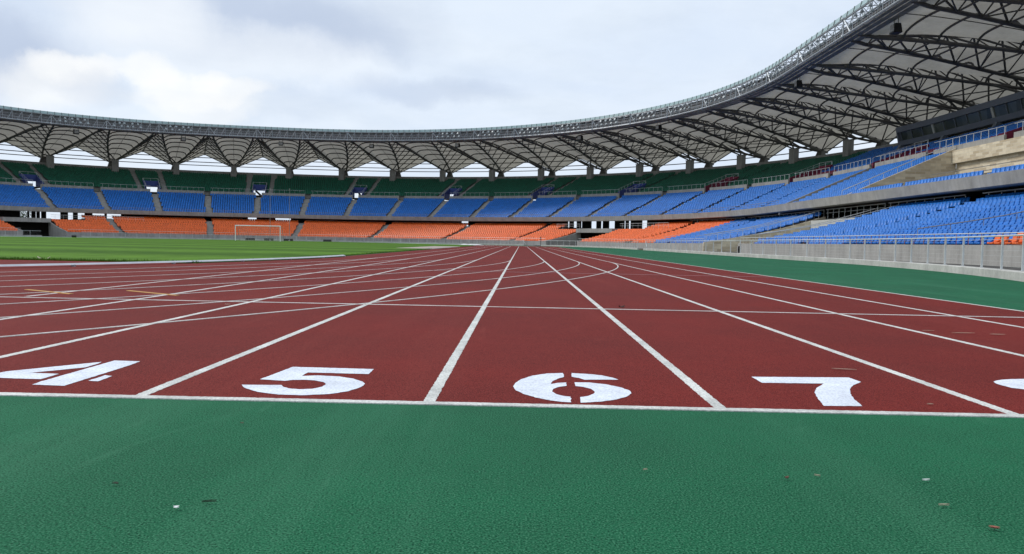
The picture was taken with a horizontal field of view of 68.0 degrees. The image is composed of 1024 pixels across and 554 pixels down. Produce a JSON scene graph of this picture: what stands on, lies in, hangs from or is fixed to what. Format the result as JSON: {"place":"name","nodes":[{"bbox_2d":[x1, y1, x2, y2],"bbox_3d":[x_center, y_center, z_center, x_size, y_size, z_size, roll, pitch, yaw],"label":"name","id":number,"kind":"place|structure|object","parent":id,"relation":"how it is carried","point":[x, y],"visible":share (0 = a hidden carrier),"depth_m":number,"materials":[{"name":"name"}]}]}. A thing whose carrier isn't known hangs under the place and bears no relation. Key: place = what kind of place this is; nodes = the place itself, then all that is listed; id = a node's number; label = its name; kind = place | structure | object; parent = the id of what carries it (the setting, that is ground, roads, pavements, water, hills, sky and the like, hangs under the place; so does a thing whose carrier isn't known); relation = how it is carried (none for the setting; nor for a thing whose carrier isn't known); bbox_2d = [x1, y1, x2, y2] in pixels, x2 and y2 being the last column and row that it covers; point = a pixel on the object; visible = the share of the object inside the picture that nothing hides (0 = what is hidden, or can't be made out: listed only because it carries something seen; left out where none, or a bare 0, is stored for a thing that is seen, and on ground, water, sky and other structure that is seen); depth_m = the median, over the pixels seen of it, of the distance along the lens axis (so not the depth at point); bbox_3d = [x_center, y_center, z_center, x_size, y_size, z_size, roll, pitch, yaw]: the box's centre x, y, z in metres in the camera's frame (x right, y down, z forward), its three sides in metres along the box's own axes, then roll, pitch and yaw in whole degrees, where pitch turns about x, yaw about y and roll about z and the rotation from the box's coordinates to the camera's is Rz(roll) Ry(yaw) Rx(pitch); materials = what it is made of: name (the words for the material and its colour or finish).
{"place":"outdoors","nodes":[
{"label":"outdoors","id":0,"kind":"place"},
{"bbox_2d":[0,236,474,262],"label":"football pitch","id":1,"kind":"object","parent":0,"point":[119,249],"visible":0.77,"depth_m":38.82,"materials":[{"name":"green plant"}]},
{"bbox_2d":[0,248,431,262],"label":"turf edge","id":2,"kind":"object","parent":1,"relation":"on","point":[79,259],"visible":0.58,"depth_m":18.80,"materials":[{"name":"green plant"}]},
{"bbox_2d":[235,225,283,240],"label":"football goal","id":3,"kind":"object","parent":1,"relation":"on","point":[280,233],"visible":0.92,"depth_m":123.76,"materials":[{"name":"white metal"}]},
{"bbox_2d":[288,189,289,240],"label":"net pole","id":4,"kind":"object","parent":1,"relation":"on","point":[289,215],"visible":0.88,"depth_m":140.12,"materials":[{"name":"metal"}]},
{"bbox_2d":[0,0,897,228],"label":"sky","id":5,"kind":"structure","parent":0,"point":[314,64],"materials":[{"name":"white"}]},
{"bbox_2d":[0,236,1023,553],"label":"track surround","id":6,"kind":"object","parent":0,"point":[318,478],"visible":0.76,"depth_m":2.21,"materials":[{"name":"green rubber"}]},
{"bbox_2d":[404,246,455,248],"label":"sand pit cover","id":7,"kind":"object","parent":6,"relation":"on","point":[434,247],"visible":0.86,"depth_m":67.01,"materials":[{"name":"white plastic"}]},
{"bbox_2d":[0,230,1023,281],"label":"perimeter fence","id":8,"kind":"object","parent":6,"relation":"on","point":[1007,274],"visible":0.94,"depth_m":32.31,"materials":[{"name":"metal"}]},
{"bbox_2d":[0,236,1023,417],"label":"running track","id":9,"kind":"structure","parent":0,"point":[518,326],"depth_m":5.42,"materials":[{"name":"red rubber"}]},
{"bbox_2d":[0,236,476,266],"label":"track kerb","id":10,"kind":"structure","parent":9,"relation":"on","point":[171,262],"depth_m":18.09,"materials":[{"name":"metal"}]},
{"bbox_2d":[42,236,1020,270],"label":"walkway","id":11,"kind":"structure","parent":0,"point":[1008,268],"depth_m":35.24,"materials":[{"name":"grey concrete"}]},
{"label":"ground","id":12,"kind":"structure","parent":0,"visible":0},
{"bbox_2d":[20,211,30,217],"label":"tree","id":13,"kind":"object","parent":12,"relation":"on","point":[23,215],"visible":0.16,"depth_m":219.90,"materials":[{"name":"grey plant"}]},
{"bbox_2d":[0,120,1023,266],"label":"grandstand","id":14,"kind":"object","parent":12,"relation":"on","point":[988,154],"visible":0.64,"depth_m":147.88,"materials":[{"name":"concrete"}]},
{"bbox_2d":[0,215,733,242],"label":"orange seats","id":15,"kind":"object","parent":14,"relation":"on","point":[161,225],"visible":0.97,"depth_m":173.86,"materials":[{"name":"plastic"}]},
{"bbox_2d":[0,150,867,195],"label":"green seats","id":16,"kind":"object","parent":14,"relation":"on","point":[88,176],"visible":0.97,"depth_m":193.82,"materials":[{"name":"plastic"}]},
{"bbox_2d":[0,0,1023,172],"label":"stadium roof","id":17,"kind":"structure","parent":14,"relation":"on","point":[868,76],"depth_m":150.54,"materials":[{"name":"metal"}]},
{"bbox_2d":[655,125,661,129],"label":"loudspeaker","id":18,"kind":"object","parent":17,"relation":"attached to","point":[658,127],"visible":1,"depth_m":152.62,"materials":[{"name":"black plastic"}]},
{"bbox_2d":[794,78,802,87],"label":"loudspeaker","id":19,"kind":"object","parent":17,"relation":"attached to","point":[798,84],"visible":1,"depth_m":109.44,"materials":[{"name":"black plastic"}]},
{"bbox_2d":[889,18,902,34],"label":"loudspeaker","id":20,"kind":"object","parent":17,"relation":"attached to","point":[895,28],"visible":1,"depth_m":80.82,"materials":[{"name":"black plastic"}]},
{"bbox_2d":[0,119,1023,243],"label":"blue seats","id":21,"kind":"object","parent":14,"relation":"on","point":[899,215],"visible":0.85,"depth_m":141.94,"materials":[{"name":"plastic"}]},
{"bbox_2d":[901,236,911,244],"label":"stadium seat","id":22,"kind":"object","parent":14,"relation":"on","point":[908,240],"visible":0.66,"depth_m":44.76,"materials":[{"name":"blue plastic"}]},
{"bbox_2d":[811,133,1003,175],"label":"maroon seats","id":23,"kind":"object","parent":14,"relation":"on","point":[832,171],"visible":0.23,"depth_m":98.40,"materials":[{"name":"plastic"}]},
{"bbox_2d":[910,236,921,244],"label":"stadium seat","id":24,"kind":"object","parent":14,"relation":"on","point":[918,240],"visible":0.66,"depth_m":43.71,"materials":[{"name":"blue plastic"}]},
{"bbox_2d":[915,236,926,244],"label":"stadium seat","id":25,"kind":"object","parent":14,"relation":"on","point":[921,240],"visible":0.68,"depth_m":43.20,"materials":[{"name":"blue plastic"}]},
{"bbox_2d":[929,236,941,244],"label":"stadium seat","id":26,"kind":"object","parent":14,"relation":"on","point":[937,240],"visible":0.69,"depth_m":41.65,"materials":[{"name":"blue plastic"}]},
{"bbox_2d":[934,236,947,244],"bbox_3d":[23.247,-1.903,41.171,0.477,0.685,0.420,1,3,0],"label":"stadium seat","id":27,"kind":"object","parent":14,"relation":"on","point":[941,241],"visible":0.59,"depth_m":41.15,"materials":[{"name":"blue plastic"}]},
{"bbox_2d":[940,236,952,244],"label":"stadium seat","id":28,"kind":"object","parent":14,"relation":"on","point":[947,241],"visible":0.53,"depth_m":40.60,"materials":[{"name":"blue plastic"}]},
{"bbox_2d":[947,235,957,244],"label":"stadium seat","id":29,"kind":"object","parent":14,"relation":"on","point":[953,241],"visible":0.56,"depth_m":40.09,"materials":[{"name":"blue plastic"}]},
{"bbox_2d":[951,235,963,244],"bbox_3d":[23.227,-1.831,39.613,0.477,0.685,0.420,1,3,0],"label":"stadium seat","id":30,"kind":"object","parent":14,"relation":"on","point":[958,239],"visible":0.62,"depth_m":39.58,"materials":[{"name":"blue plastic"}]},
{"bbox_2d":[896,91,1023,149],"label":"press box","id":31,"kind":"object","parent":14,"relation":"on","point":[997,112],"visible":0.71,"depth_m":104.17,"materials":[{"name":"concrete"}]},
{"bbox_2d":[901,130,911,139],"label":"window pane","id":32,"kind":"structure","parent":31,"relation":"in","point":[906,135],"depth_m":119.19,"materials":[{"name":"black glass"}]},
{"bbox_2d":[912,128,922,137],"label":"window pane","id":33,"kind":"structure","parent":31,"relation":"in","point":[917,132],"depth_m":116.43,"materials":[{"name":"black glass"}]},
{"bbox_2d":[922,125,932,135],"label":"window pane","id":34,"kind":"structure","parent":31,"relation":"in","point":[927,130],"depth_m":113.76,"materials":[{"name":"black glass"}]},
{"bbox_2d":[934,122,944,132],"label":"window pane","id":35,"kind":"structure","parent":31,"relation":"in","point":[938,127],"depth_m":110.79,"materials":[{"name":"black glass"}]},
{"bbox_2d":[944,119,955,129],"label":"window pane","id":36,"kind":"structure","parent":31,"relation":"in","point":[949,124],"depth_m":108.09,"materials":[{"name":"black glass"}]},
{"bbox_2d":[955,115,966,126],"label":"window pane","id":37,"kind":"structure","parent":31,"relation":"in","point":[960,121],"depth_m":105.22,"materials":[{"name":"grey glass"}]},
{"bbox_2d":[967,112,979,123],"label":"window pane","id":38,"kind":"structure","parent":31,"relation":"in","point":[973,117],"depth_m":102.41,"materials":[{"name":"grey glass"}]},
{"bbox_2d":[979,108,991,120],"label":"window pane","id":39,"kind":"structure","parent":31,"relation":"in","point":[985,114],"depth_m":99.68,"materials":[{"name":"grey glass"}]},
{"bbox_2d":[993,104,1006,116],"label":"window pane","id":40,"kind":"structure","parent":31,"relation":"in","point":[1000,110],"depth_m":96.69,"materials":[{"name":"grey glass"}]},
{"bbox_2d":[1006,100,1021,112],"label":"window pane","id":41,"kind":"structure","parent":31,"relation":"in","point":[1014,106],"depth_m":93.89,"materials":[{"name":"grey glass"}]},
{"bbox_2d":[962,235,974,244],"bbox_3d":[23.215,-1.784,38.575,0.477,0.685,0.420,1,3,1],"label":"stadium seat","id":42,"kind":"object","parent":14,"relation":"on","point":[971,239],"visible":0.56,"depth_m":38.52,"materials":[{"name":"blue plastic"}]},
{"bbox_2d":[969,235,980,244],"bbox_3d":[23.208,-1.760,38.055,0.477,0.685,0.420,1,3,1],"label":"stadium seat","id":43,"kind":"object","parent":14,"relation":"on","point":[978,239],"visible":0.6,"depth_m":38.01,"materials":[{"name":"blue plastic"}]},
{"bbox_2d":[974,235,987,244],"bbox_3d":[23.202,-1.736,37.536,0.477,0.685,0.420,1,3,2],"label":"stadium seat","id":44,"kind":"object","parent":14,"relation":"on","point":[985,239],"visible":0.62,"depth_m":37.44,"materials":[{"name":"blue plastic"}]},
{"bbox_2d":[984,235,994,244],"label":"stadium seat","id":45,"kind":"object","parent":14,"relation":"on","point":[989,240],"visible":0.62,"depth_m":36.96,"materials":[{"name":"blue plastic"}]},
{"bbox_2d":[987,237,1001,244],"bbox_3d":[23.189,-1.688,36.497,0.477,0.685,0.420,1,3,1],"label":"stadium seat","id":46,"kind":"object","parent":14,"relation":"on","point":[995,240],"visible":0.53,"depth_m":36.45,"materials":[{"name":"orange plastic"}]},
{"bbox_2d":[994,236,1008,244],"bbox_3d":[23.182,-1.664,35.977,0.477,0.685,0.420,1,3,1],"label":"stadium seat","id":47,"kind":"object","parent":14,"relation":"on","point":[998,243],"visible":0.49,"depth_m":35.84,"materials":[{"name":"orange plastic"}]},
{"bbox_2d":[1005,236,1019,244],"bbox_3d":[23.172,-1.627,35.157,0.477,0.685,0.420,1,3,1],"label":"stadium seat","id":48,"kind":"object","parent":14,"relation":"on","point":[1014,239],"visible":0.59,"depth_m":35.13,"materials":[{"name":"orange plastic"}]},
{"bbox_2d":[1012,236,1022,244],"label":"stadium seat","id":49,"kind":"object","parent":14,"relation":"on","point":[1020,241],"visible":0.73,"depth_m":34.69,"materials":[{"name":"orange plastic"}]}
]}

